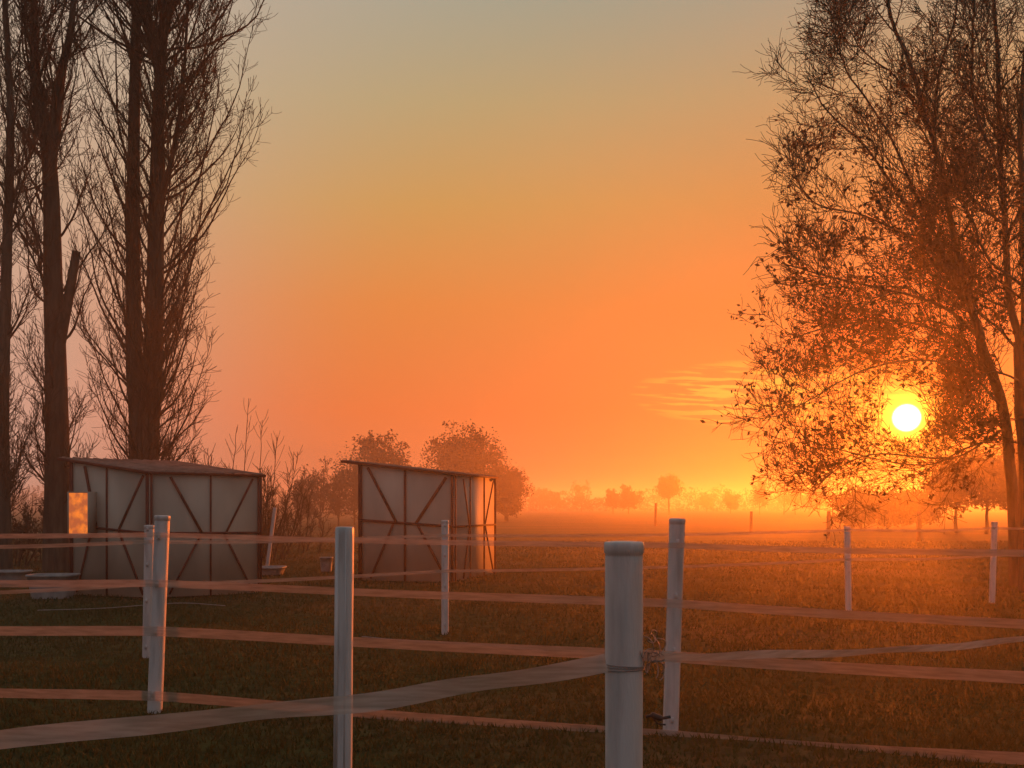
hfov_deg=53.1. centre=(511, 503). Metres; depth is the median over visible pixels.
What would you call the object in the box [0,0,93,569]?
poplar tree
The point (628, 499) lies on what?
distant trees
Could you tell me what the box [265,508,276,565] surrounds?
leaning stake
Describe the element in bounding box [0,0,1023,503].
sky
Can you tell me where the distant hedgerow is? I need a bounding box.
[11,479,1006,510]
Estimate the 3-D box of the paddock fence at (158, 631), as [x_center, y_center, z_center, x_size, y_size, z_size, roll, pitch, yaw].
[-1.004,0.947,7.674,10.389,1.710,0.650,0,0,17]
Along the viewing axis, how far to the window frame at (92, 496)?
18.22 m
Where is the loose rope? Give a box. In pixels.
[38,603,385,638]
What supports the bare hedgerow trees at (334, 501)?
on the ground at (552, 520)
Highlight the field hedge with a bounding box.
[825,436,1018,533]
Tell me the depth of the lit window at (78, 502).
18.18 m
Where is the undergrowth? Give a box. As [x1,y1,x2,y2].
[11,491,43,566]
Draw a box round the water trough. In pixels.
[262,565,286,574]
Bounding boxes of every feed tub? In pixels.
[0,570,32,579]
[25,573,80,598]
[319,557,332,571]
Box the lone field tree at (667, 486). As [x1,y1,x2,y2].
[650,471,683,514]
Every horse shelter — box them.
[57,457,265,596]
[340,460,498,581]
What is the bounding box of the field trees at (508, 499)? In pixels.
[418,461,534,520]
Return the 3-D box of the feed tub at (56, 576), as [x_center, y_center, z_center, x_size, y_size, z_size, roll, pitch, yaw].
[-8.019,1.440,17.900,0.848,0.420,0.636,0,0,0]
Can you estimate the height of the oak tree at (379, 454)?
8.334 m
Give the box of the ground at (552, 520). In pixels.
[0,504,1023,767]
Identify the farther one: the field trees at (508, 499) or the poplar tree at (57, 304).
the field trees at (508, 499)
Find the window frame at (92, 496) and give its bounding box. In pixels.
[67,492,96,532]
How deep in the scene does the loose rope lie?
15.67 m
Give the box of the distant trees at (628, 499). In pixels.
[527,473,831,514]
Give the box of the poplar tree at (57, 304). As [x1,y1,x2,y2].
[0,0,129,571]
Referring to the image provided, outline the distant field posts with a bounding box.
[654,503,920,541]
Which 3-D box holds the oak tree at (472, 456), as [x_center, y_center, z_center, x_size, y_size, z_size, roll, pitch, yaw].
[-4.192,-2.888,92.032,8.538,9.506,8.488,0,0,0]
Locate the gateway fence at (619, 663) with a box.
[0,527,1023,767]
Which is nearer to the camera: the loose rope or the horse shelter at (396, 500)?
the loose rope
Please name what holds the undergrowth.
on the ground at (552, 520)
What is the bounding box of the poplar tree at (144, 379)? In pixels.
[46,0,280,461]
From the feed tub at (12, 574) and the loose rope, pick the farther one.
the feed tub at (12, 574)
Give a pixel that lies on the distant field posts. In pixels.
(918, 523)
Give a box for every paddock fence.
[0,515,1023,764]
[0,520,1023,657]
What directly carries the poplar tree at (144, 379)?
on the ground at (552, 520)
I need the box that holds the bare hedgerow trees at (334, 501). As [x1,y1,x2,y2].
[280,456,357,527]
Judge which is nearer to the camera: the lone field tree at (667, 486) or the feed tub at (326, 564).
the feed tub at (326, 564)
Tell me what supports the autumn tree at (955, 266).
on the ground at (552, 520)
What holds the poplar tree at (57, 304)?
on the ground at (552, 520)
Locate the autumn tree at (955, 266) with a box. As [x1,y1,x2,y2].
[700,0,1023,592]
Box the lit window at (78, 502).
[69,493,87,532]
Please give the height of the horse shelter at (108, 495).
2.512 m
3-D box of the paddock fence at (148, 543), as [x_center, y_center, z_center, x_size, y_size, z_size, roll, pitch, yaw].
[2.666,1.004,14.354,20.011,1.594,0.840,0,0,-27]
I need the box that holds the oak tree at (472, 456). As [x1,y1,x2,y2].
[419,419,511,491]
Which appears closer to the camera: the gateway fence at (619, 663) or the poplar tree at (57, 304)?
the gateway fence at (619, 663)
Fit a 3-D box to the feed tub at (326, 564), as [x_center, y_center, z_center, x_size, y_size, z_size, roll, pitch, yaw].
[-4.533,1.475,25.000,0.318,0.350,0.318,0,0,0]
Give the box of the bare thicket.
[158,399,334,561]
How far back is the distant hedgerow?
244.10 m
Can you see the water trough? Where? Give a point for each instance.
(273, 569)
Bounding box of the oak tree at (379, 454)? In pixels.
[331,429,415,509]
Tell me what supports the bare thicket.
on the ground at (552, 520)

